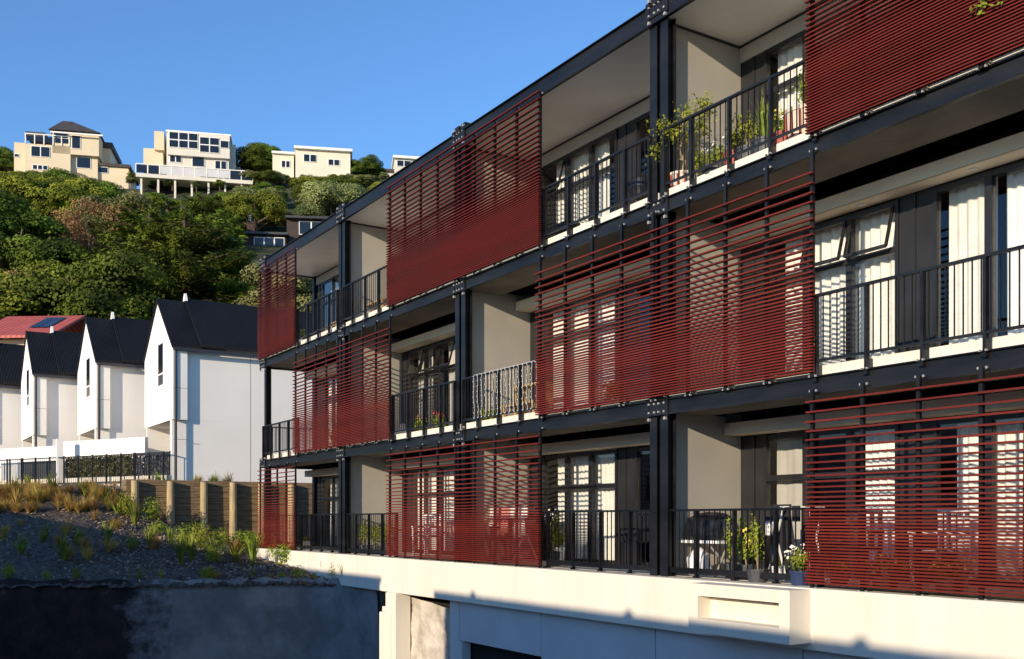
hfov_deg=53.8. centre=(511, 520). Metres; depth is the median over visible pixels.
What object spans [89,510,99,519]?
grass tuft
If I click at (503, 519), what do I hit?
hanging garment
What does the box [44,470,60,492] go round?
flax plant
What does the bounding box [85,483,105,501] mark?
grass tuft
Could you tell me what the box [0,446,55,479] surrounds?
garden wall
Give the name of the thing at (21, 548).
flax plant
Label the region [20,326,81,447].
townhouse
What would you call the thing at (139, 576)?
flax plant
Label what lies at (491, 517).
hanging garment
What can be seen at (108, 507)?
grass tuft
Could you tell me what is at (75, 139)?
window
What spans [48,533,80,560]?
flax plant
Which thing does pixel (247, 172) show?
broadleaf tree
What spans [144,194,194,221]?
tree
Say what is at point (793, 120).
potted plant
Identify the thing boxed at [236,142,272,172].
broadleaf tree
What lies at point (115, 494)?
grass tuft
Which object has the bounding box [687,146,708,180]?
potted plant
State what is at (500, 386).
string lights
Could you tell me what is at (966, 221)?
curtain
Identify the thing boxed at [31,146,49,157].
window
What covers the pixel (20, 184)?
broadleaf tree
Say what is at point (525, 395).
wooden shelf
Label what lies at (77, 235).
broadleaf tree
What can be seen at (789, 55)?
curtain
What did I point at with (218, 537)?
shrub
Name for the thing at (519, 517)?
hanging garment
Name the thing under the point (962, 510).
garden chair
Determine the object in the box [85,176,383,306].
hill
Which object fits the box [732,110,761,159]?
potted plant
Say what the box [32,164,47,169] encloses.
window
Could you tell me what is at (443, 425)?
potted plant
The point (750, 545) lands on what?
potted plant
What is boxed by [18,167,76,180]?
broadleaf tree
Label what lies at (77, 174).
broadleaf tree
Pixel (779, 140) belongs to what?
potted plant
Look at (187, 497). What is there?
timber retaining wall
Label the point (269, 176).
broadleaf tree
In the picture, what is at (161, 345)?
window
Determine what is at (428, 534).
garden chair
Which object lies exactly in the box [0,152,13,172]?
broadleaf tree
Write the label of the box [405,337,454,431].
window
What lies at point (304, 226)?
window
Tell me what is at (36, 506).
grass tuft
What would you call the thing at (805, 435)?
window
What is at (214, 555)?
shrub
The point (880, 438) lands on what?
curtain
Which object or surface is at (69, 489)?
grass tuft
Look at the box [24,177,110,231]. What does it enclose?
broadleaf tree
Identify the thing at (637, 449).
sliding door
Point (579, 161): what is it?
curtain
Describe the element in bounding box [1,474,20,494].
flax plant
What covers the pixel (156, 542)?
grass tuft
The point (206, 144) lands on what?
window
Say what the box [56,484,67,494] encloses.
grass tuft
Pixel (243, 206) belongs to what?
broadleaf tree
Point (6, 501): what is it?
grass tuft
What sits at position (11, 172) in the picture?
broadleaf tree
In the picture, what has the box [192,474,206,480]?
grass tuft
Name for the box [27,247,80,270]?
broadleaf tree
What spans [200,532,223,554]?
flax plant
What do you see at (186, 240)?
conifer tree
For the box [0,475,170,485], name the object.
garden wall
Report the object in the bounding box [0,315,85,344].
red roof house
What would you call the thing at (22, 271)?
broadleaf tree
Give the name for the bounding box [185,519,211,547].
flax plant
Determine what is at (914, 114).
apartment building
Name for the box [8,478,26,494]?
grass tuft
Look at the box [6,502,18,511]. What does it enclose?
grass tuft
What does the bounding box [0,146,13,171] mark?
broadleaf tree
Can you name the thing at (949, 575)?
potted plant
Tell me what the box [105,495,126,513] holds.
flax plant
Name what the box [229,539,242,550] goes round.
grass tuft
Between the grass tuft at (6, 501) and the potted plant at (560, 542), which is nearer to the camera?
the potted plant at (560, 542)
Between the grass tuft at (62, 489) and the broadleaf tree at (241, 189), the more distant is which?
the broadleaf tree at (241, 189)
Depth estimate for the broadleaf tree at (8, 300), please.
64.89 m
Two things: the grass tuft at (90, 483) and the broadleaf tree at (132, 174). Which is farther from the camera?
the broadleaf tree at (132, 174)
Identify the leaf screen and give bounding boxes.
[136,451,170,475]
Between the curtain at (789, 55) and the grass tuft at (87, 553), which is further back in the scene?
the grass tuft at (87, 553)
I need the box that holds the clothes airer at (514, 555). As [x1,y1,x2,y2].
[487,527,537,561]
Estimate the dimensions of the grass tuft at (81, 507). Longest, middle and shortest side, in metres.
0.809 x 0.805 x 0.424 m
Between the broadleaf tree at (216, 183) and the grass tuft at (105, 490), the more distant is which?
the broadleaf tree at (216, 183)
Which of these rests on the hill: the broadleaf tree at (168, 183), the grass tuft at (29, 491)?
the broadleaf tree at (168, 183)
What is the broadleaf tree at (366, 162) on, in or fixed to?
on the hill
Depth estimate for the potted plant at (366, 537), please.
23.27 m
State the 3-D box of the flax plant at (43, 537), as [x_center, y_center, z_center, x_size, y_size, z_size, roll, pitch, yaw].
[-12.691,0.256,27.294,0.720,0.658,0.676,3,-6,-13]
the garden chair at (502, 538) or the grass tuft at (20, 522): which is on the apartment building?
the garden chair at (502, 538)
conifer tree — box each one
[72,205,231,302]
[79,240,161,291]
[82,202,146,251]
[102,208,261,305]
[141,193,173,214]
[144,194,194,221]
[147,207,297,303]
[167,191,245,253]
[198,193,246,230]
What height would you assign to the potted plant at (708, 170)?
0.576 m
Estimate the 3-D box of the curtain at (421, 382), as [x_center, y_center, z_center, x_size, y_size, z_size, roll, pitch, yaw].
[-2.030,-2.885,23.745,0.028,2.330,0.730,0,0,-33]
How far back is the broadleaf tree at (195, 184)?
124.67 m
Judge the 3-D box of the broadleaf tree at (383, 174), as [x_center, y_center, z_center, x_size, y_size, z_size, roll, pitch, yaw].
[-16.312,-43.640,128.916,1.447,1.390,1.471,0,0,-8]
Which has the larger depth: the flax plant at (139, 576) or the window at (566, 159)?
the flax plant at (139, 576)
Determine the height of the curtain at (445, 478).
1.990 m
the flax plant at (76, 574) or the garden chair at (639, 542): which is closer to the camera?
the garden chair at (639, 542)
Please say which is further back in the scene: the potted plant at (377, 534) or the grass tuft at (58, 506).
the grass tuft at (58, 506)
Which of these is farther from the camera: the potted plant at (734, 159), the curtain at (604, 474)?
the curtain at (604, 474)
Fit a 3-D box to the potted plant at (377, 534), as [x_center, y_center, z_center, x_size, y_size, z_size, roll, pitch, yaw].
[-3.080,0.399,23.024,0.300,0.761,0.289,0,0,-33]
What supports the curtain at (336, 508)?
hanging from the apartment building
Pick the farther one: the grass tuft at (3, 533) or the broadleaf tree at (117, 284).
the broadleaf tree at (117, 284)
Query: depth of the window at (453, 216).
23.08 m
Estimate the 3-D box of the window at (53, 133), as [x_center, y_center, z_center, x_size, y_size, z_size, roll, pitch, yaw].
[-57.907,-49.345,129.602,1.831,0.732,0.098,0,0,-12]
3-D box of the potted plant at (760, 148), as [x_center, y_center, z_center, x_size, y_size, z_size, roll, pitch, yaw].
[3.232,-4.981,12.823,0.428,1.000,0.413,0,0,-33]
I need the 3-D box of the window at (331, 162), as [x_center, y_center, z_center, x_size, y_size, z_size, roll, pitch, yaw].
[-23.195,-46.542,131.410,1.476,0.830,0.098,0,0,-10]
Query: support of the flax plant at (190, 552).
on the planted bank
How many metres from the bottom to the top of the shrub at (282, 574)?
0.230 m
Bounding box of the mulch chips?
[0,483,328,581]
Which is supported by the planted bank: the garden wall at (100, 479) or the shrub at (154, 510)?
the shrub at (154, 510)
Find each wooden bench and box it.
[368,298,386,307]
[501,400,549,416]
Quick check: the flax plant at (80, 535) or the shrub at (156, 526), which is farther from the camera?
the shrub at (156, 526)
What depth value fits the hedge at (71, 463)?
38.52 m
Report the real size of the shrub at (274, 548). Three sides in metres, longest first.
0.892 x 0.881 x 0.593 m
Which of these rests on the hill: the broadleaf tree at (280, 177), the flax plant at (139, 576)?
the broadleaf tree at (280, 177)
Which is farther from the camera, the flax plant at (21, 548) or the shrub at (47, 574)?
the flax plant at (21, 548)
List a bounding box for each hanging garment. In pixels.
[489,509,492,525]
[497,508,509,533]
[510,506,527,536]
[526,506,535,528]
[765,504,799,555]
[766,522,781,553]
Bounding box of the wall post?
[56,439,63,483]
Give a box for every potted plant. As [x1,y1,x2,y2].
[299,329,304,341]
[303,537,309,545]
[359,520,366,552]
[364,523,374,553]
[372,523,380,553]
[377,522,387,554]
[411,415,426,430]
[431,411,446,427]
[480,408,492,419]
[491,406,501,418]
[544,508,563,565]
[554,530,564,560]
[603,379,619,400]
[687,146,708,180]
[700,136,726,174]
[723,125,741,164]
[723,515,746,578]
[731,528,755,579]
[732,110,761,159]
[745,513,769,581]
[749,93,779,153]
[761,109,785,146]
[772,555,786,572]
[784,543,809,584]
[785,69,806,139]
[829,563,849,585]
[859,555,911,588]
[923,557,977,593]
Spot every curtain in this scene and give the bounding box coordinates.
[329,379,336,443]
[330,475,337,544]
[331,279,337,328]
[418,464,453,550]
[419,348,432,428]
[448,342,454,425]
[553,295,614,408]
[557,139,609,224]
[558,449,614,559]
[777,431,802,569]
[778,0,893,127]
[786,208,894,370]
[866,423,894,573]
[949,177,997,344]
[957,411,1022,579]
[1007,169,1023,334]
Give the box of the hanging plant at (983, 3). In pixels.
[968,0,1002,14]
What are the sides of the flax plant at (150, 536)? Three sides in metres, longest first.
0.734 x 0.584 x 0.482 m
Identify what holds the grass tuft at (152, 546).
on the planted bank
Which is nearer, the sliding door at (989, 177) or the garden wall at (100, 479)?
the sliding door at (989, 177)
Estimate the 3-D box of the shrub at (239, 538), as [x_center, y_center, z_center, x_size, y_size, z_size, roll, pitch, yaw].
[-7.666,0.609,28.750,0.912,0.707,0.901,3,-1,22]
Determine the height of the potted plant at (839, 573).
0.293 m
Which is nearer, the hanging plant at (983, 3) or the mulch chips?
the hanging plant at (983, 3)
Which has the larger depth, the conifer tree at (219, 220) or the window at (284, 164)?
the window at (284, 164)
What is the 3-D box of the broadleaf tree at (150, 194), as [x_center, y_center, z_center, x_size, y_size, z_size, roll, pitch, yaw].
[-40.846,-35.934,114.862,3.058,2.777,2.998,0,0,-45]
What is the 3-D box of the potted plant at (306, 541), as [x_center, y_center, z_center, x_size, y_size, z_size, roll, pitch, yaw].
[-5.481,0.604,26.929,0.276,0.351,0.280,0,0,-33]
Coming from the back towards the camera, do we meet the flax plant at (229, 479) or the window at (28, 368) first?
the window at (28, 368)
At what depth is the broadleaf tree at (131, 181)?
126.62 m
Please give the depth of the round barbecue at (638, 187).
15.65 m
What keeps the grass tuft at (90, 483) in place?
on the planted bank
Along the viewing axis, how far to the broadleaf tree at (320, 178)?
111.24 m
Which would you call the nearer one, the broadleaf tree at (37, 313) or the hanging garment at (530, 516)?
the hanging garment at (530, 516)
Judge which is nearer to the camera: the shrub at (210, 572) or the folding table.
the folding table
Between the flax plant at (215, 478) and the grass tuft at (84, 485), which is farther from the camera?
the flax plant at (215, 478)
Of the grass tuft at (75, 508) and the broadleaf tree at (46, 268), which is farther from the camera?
the broadleaf tree at (46, 268)
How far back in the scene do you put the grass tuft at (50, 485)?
31.75 m
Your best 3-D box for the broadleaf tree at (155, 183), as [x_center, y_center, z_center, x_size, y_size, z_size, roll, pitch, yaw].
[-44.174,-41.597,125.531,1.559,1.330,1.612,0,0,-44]
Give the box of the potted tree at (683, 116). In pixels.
[645,90,719,187]
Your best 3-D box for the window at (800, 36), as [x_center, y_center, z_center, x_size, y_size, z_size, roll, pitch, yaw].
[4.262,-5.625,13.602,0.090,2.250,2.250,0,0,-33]
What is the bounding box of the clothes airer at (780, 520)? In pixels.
[768,506,827,581]
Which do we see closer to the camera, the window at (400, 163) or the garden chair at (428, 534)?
the garden chair at (428, 534)
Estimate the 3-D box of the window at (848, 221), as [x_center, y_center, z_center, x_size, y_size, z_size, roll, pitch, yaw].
[4.195,-2.860,13.559,0.250,2.320,2.250,0,0,-33]
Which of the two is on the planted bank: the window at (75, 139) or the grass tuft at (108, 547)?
the grass tuft at (108, 547)
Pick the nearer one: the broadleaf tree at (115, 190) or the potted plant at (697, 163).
the potted plant at (697, 163)
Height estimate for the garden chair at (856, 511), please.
0.920 m
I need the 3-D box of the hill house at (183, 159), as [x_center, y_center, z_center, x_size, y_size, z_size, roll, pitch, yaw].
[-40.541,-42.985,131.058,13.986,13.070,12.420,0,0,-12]
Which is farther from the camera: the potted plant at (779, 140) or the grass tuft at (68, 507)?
the grass tuft at (68, 507)
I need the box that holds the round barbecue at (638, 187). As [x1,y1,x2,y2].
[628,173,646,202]
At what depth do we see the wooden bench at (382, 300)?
23.38 m
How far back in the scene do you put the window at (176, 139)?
127.22 m
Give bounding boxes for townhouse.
[0,343,23,448]
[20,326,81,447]
[76,312,151,440]
[143,293,311,482]
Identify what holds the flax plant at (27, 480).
on the planted bank
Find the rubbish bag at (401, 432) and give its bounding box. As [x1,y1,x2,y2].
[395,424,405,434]
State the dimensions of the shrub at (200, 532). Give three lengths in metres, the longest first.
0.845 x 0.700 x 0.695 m
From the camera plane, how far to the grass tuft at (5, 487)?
31.36 m
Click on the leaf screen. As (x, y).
(139, 465)
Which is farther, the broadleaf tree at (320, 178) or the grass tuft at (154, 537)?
the broadleaf tree at (320, 178)
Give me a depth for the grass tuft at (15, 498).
30.61 m
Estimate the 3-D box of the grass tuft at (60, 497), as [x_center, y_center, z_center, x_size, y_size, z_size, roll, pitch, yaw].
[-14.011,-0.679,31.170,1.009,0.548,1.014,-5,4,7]
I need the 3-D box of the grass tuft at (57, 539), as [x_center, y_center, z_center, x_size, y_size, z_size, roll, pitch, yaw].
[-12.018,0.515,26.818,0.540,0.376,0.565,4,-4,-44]
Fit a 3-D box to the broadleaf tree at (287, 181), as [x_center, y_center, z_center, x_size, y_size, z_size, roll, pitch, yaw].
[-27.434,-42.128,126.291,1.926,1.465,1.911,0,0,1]
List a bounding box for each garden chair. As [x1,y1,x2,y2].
[411,515,441,555]
[485,519,512,560]
[617,512,648,564]
[830,510,883,584]
[907,509,970,587]
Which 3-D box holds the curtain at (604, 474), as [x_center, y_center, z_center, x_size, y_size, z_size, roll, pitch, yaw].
[1.391,-0.255,18.377,0.064,1.990,1.980,0,0,-33]
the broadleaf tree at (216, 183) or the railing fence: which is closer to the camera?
the railing fence
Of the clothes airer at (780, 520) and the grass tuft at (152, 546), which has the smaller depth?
the clothes airer at (780, 520)
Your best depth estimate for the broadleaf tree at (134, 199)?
90.21 m
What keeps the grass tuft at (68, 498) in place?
on the planted bank
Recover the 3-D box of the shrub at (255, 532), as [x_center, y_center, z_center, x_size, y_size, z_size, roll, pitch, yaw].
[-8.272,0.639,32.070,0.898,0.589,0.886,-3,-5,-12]
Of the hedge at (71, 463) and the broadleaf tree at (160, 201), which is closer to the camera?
the hedge at (71, 463)
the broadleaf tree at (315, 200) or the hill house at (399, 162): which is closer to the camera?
the broadleaf tree at (315, 200)
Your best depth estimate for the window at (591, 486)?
18.15 m
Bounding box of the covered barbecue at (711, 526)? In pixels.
[685,512,738,540]
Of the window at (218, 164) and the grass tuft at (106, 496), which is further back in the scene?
the window at (218, 164)
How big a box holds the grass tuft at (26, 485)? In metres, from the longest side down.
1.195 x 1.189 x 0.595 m
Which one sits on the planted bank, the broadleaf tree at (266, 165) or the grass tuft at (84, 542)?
the grass tuft at (84, 542)
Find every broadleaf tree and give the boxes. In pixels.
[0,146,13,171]
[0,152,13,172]
[0,171,23,176]
[0,173,33,206]
[0,173,69,211]
[0,188,71,272]
[0,234,91,277]
[0,259,83,312]
[0,283,49,339]
[1,249,179,319]
[4,268,39,288]
[17,307,63,315]
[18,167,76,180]
[22,170,39,175]
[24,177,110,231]
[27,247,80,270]
[50,197,136,256]
[57,180,127,225]
[73,172,110,183]
[73,191,165,253]
[125,176,138,187]
[126,172,135,185]
[137,195,178,209]
[143,192,160,197]
[150,181,163,190]
[165,180,177,190]
[190,180,201,190]
[212,179,225,190]
[223,185,287,226]
[223,189,292,230]
[231,262,311,312]
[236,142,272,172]
[238,169,259,186]
[240,142,280,172]
[250,169,278,183]
[252,181,288,200]
[257,154,272,170]
[271,171,285,185]
[285,177,297,184]
[286,174,350,200]
[290,178,339,214]
[294,179,366,215]
[330,174,362,186]
[349,177,366,187]
[350,154,383,175]
[350,159,373,174]
[353,174,375,189]
[365,182,380,191]
[366,162,386,177]
[379,172,389,178]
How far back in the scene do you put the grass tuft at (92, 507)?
31.08 m
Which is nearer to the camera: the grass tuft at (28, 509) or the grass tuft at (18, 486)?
the grass tuft at (28, 509)
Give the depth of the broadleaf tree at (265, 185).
114.19 m
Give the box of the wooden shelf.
[515,382,552,413]
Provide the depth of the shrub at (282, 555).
26.15 m
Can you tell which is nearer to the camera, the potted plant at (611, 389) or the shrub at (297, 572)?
the potted plant at (611, 389)
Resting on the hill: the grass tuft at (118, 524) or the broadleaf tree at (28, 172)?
the broadleaf tree at (28, 172)
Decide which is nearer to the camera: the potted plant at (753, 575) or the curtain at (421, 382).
the potted plant at (753, 575)
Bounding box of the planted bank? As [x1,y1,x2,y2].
[0,483,376,590]
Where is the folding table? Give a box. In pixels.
[678,540,729,576]
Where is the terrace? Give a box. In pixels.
[114,485,410,605]
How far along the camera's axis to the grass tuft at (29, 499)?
30.91 m
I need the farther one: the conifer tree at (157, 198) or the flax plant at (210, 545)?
the conifer tree at (157, 198)
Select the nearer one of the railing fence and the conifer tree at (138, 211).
the railing fence
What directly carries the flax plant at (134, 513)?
on the planted bank
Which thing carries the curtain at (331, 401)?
hanging from the apartment building
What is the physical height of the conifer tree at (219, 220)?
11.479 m
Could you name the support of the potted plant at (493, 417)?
on the apartment building
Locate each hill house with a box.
[14,121,138,188]
[135,130,252,197]
[231,213,328,245]
[272,145,352,177]
[386,155,419,175]
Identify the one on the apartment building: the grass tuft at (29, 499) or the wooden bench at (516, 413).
the wooden bench at (516, 413)
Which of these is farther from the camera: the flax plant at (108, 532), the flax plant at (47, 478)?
the flax plant at (47, 478)
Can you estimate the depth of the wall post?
39.13 m
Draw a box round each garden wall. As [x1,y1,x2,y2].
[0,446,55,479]
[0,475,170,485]
[64,437,147,476]
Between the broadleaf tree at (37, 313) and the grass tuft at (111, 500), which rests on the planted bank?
the grass tuft at (111, 500)
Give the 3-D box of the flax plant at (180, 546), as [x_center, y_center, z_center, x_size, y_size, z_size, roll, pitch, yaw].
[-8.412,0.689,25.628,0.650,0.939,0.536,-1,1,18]
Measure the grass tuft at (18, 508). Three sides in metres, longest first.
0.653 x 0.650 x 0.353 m
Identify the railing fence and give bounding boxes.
[0,451,169,485]
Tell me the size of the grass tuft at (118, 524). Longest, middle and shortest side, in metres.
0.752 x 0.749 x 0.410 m
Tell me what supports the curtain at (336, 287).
hanging from the apartment building
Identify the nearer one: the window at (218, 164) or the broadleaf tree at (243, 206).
the broadleaf tree at (243, 206)
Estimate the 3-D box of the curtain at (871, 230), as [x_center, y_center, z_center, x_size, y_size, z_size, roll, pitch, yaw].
[4.422,-2.885,13.621,0.086,2.330,1.980,0,0,-33]
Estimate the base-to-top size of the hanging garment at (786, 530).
0.657 m
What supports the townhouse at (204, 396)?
on the terrace
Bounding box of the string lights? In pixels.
[473,360,536,417]
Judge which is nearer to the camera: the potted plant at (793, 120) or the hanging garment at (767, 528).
the potted plant at (793, 120)
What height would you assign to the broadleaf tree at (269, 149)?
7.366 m
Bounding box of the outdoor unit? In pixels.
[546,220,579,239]
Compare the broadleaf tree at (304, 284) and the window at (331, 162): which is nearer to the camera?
the broadleaf tree at (304, 284)
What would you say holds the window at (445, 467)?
in the apartment building
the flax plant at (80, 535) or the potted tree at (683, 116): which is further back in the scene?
the flax plant at (80, 535)
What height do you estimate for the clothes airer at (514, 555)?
1.030 m
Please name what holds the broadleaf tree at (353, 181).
on the hill
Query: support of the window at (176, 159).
in the hill house at (183, 159)
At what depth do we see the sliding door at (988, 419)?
11.62 m
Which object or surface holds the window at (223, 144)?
in the hill house at (183, 159)
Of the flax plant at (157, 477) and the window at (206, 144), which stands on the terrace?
the flax plant at (157, 477)
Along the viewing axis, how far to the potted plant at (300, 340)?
26.71 m
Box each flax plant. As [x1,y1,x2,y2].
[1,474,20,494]
[11,531,32,553]
[22,474,30,483]
[34,520,53,541]
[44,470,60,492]
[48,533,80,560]
[69,567,82,578]
[71,524,85,545]
[78,478,89,496]
[97,517,117,542]
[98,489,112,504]
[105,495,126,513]
[119,532,139,549]
[124,500,142,527]
[133,567,144,579]
[140,523,155,546]
[152,471,161,479]
[156,570,164,578]
[163,526,174,545]
[171,533,188,565]
[173,531,202,561]
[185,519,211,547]
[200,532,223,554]
[211,472,222,480]
[223,470,233,480]
[223,537,246,561]
[240,534,265,565]
[249,567,255,577]
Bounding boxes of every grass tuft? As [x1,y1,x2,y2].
[0,481,17,499]
[0,524,12,540]
[1,498,12,508]
[6,488,28,504]
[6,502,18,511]
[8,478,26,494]
[13,504,23,511]
[15,519,26,524]
[19,480,40,491]
[19,500,37,512]
[20,484,42,500]
[23,492,34,503]
[28,502,43,510]
[30,484,47,502]
[35,478,61,492]
[41,485,57,498]
[45,492,68,505]
[52,534,63,544]
[53,500,62,509]
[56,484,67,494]
[56,519,77,535]
[59,491,80,503]
[59,546,77,558]
[62,502,72,511]
[64,480,75,494]
[69,500,85,512]
[70,500,86,512]
[74,478,97,495]
[74,536,97,549]
[75,544,100,561]
[78,494,96,509]
[81,478,101,488]
[84,496,100,510]
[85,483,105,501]
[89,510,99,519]
[96,482,115,496]
[101,493,113,502]
[101,536,117,551]
[102,502,113,510]
[106,496,122,507]
[110,487,123,499]
[112,517,123,528]
[145,529,159,539]
[145,542,157,549]
[147,535,162,547]
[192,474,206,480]
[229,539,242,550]
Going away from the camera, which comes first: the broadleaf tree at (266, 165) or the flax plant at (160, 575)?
the flax plant at (160, 575)
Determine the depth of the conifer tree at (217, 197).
103.02 m
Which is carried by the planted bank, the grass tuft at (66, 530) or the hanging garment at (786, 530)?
the grass tuft at (66, 530)
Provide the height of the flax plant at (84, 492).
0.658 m
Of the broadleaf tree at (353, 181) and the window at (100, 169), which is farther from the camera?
the window at (100, 169)
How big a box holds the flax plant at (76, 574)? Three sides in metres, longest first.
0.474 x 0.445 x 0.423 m
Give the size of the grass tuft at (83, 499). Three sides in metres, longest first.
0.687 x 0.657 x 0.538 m
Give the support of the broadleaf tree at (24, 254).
on the hill
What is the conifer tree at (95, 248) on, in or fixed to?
on the hill
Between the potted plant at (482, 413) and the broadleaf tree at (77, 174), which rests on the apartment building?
the potted plant at (482, 413)
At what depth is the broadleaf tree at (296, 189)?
106.10 m
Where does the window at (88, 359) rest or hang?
in the townhouse at (110, 372)
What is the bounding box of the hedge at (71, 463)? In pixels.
[65,455,132,477]
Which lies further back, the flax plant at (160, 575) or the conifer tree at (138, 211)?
the conifer tree at (138, 211)
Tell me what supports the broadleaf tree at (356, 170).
on the hill
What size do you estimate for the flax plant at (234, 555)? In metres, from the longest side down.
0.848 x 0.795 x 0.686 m
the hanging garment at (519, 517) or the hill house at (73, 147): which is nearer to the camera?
the hanging garment at (519, 517)
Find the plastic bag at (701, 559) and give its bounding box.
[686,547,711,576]
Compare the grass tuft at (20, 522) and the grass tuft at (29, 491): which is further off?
the grass tuft at (29, 491)
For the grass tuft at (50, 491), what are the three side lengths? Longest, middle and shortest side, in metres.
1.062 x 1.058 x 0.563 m
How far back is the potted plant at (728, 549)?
13.34 m
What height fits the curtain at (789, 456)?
1.990 m
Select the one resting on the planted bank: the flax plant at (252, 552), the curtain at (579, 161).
the flax plant at (252, 552)
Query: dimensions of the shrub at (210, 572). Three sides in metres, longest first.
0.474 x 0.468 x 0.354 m
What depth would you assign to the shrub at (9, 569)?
23.31 m
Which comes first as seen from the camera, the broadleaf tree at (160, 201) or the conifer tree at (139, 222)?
the conifer tree at (139, 222)
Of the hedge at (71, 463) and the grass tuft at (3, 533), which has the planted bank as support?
the grass tuft at (3, 533)
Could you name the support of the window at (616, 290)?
in the apartment building
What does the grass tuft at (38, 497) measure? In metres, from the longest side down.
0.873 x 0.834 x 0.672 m
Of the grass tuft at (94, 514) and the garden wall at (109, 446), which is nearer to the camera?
the grass tuft at (94, 514)
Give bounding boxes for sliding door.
[635,111,649,201]
[635,279,649,395]
[635,446,649,564]
[933,160,1023,348]
[933,412,1023,587]
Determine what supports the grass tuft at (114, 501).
on the planted bank
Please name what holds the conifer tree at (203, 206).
on the hill
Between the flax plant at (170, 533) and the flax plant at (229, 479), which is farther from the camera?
the flax plant at (229, 479)
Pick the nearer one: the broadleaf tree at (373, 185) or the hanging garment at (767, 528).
the hanging garment at (767, 528)
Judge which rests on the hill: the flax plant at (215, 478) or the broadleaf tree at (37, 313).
the broadleaf tree at (37, 313)
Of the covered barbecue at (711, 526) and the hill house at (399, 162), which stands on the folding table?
the covered barbecue at (711, 526)
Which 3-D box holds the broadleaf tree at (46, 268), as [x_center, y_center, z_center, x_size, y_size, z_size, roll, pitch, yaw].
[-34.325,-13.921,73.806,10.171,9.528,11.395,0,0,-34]
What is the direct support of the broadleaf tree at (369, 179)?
on the hill
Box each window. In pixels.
[27,368,28,406]
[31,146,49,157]
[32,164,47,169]
[53,133,68,138]
[71,135,80,148]
[76,157,90,168]
[86,356,89,398]
[98,166,107,173]
[158,341,163,387]
[169,131,197,148]
[170,156,181,162]
[192,157,204,167]
[199,136,218,153]
[215,160,226,170]
[220,140,228,148]
[254,237,283,245]
[281,160,289,167]
[299,221,319,234]
[303,154,315,162]
[322,274,337,331]
[322,375,336,444]
[322,476,337,546]
[328,159,339,165]
[397,160,410,166]
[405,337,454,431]
[410,216,453,243]
[410,466,453,553]
[542,128,617,227]
[543,289,617,406]
[543,449,617,563]
[764,0,897,124]
[764,424,899,580]
[769,199,899,373]
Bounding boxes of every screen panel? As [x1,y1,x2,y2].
[1,462,18,479]
[24,460,55,479]
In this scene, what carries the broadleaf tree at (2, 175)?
on the hill
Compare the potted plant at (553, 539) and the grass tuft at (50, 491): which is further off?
the grass tuft at (50, 491)
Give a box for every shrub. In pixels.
[1,562,16,577]
[41,569,51,580]
[116,489,139,517]
[141,497,163,521]
[146,521,166,533]
[172,523,196,545]
[189,522,214,551]
[199,565,218,578]
[203,548,223,561]
[209,527,230,552]
[226,529,257,552]
[243,531,261,544]
[265,541,297,558]
[270,542,299,563]
[277,571,284,578]
[291,565,305,577]
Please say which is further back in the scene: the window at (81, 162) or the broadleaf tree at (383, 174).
the window at (81, 162)
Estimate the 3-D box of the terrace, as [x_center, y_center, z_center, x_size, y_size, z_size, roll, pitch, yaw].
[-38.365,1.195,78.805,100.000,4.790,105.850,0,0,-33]
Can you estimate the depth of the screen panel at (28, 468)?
40.35 m
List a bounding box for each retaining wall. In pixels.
[0,576,378,658]
[121,479,311,546]
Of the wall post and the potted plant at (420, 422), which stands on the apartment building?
the potted plant at (420, 422)
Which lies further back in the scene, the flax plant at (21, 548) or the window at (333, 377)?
the window at (333, 377)
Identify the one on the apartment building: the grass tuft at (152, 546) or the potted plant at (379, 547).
the potted plant at (379, 547)
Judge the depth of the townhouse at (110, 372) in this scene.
40.63 m
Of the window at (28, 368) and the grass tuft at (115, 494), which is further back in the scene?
the window at (28, 368)
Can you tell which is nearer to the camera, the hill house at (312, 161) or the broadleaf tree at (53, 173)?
the broadleaf tree at (53, 173)
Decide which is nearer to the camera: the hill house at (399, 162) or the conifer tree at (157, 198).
the conifer tree at (157, 198)
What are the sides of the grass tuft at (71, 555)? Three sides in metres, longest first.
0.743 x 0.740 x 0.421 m
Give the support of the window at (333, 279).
in the apartment building
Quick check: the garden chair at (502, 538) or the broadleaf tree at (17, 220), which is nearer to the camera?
the garden chair at (502, 538)
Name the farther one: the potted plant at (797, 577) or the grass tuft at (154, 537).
the grass tuft at (154, 537)
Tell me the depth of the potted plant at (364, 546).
23.55 m
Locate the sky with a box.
[0,0,647,188]
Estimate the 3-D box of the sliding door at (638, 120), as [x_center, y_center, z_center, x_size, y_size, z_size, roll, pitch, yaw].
[2.666,-5.625,16.107,0.090,2.250,2.110,0,0,-33]
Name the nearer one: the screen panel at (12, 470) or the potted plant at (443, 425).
the potted plant at (443, 425)
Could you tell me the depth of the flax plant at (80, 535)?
26.71 m
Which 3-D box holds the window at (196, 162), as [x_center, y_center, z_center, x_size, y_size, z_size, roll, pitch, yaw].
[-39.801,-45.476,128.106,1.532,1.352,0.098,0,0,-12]
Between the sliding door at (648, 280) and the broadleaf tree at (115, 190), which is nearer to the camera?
the sliding door at (648, 280)
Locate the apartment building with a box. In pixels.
[256,0,1023,658]
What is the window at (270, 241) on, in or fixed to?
in the hill house at (297, 226)
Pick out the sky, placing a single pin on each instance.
(384, 79)
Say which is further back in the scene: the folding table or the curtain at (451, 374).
the curtain at (451, 374)
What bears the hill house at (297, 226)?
on the hill
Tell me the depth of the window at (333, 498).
28.04 m
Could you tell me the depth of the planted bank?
26.00 m
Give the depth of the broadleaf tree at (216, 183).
125.44 m

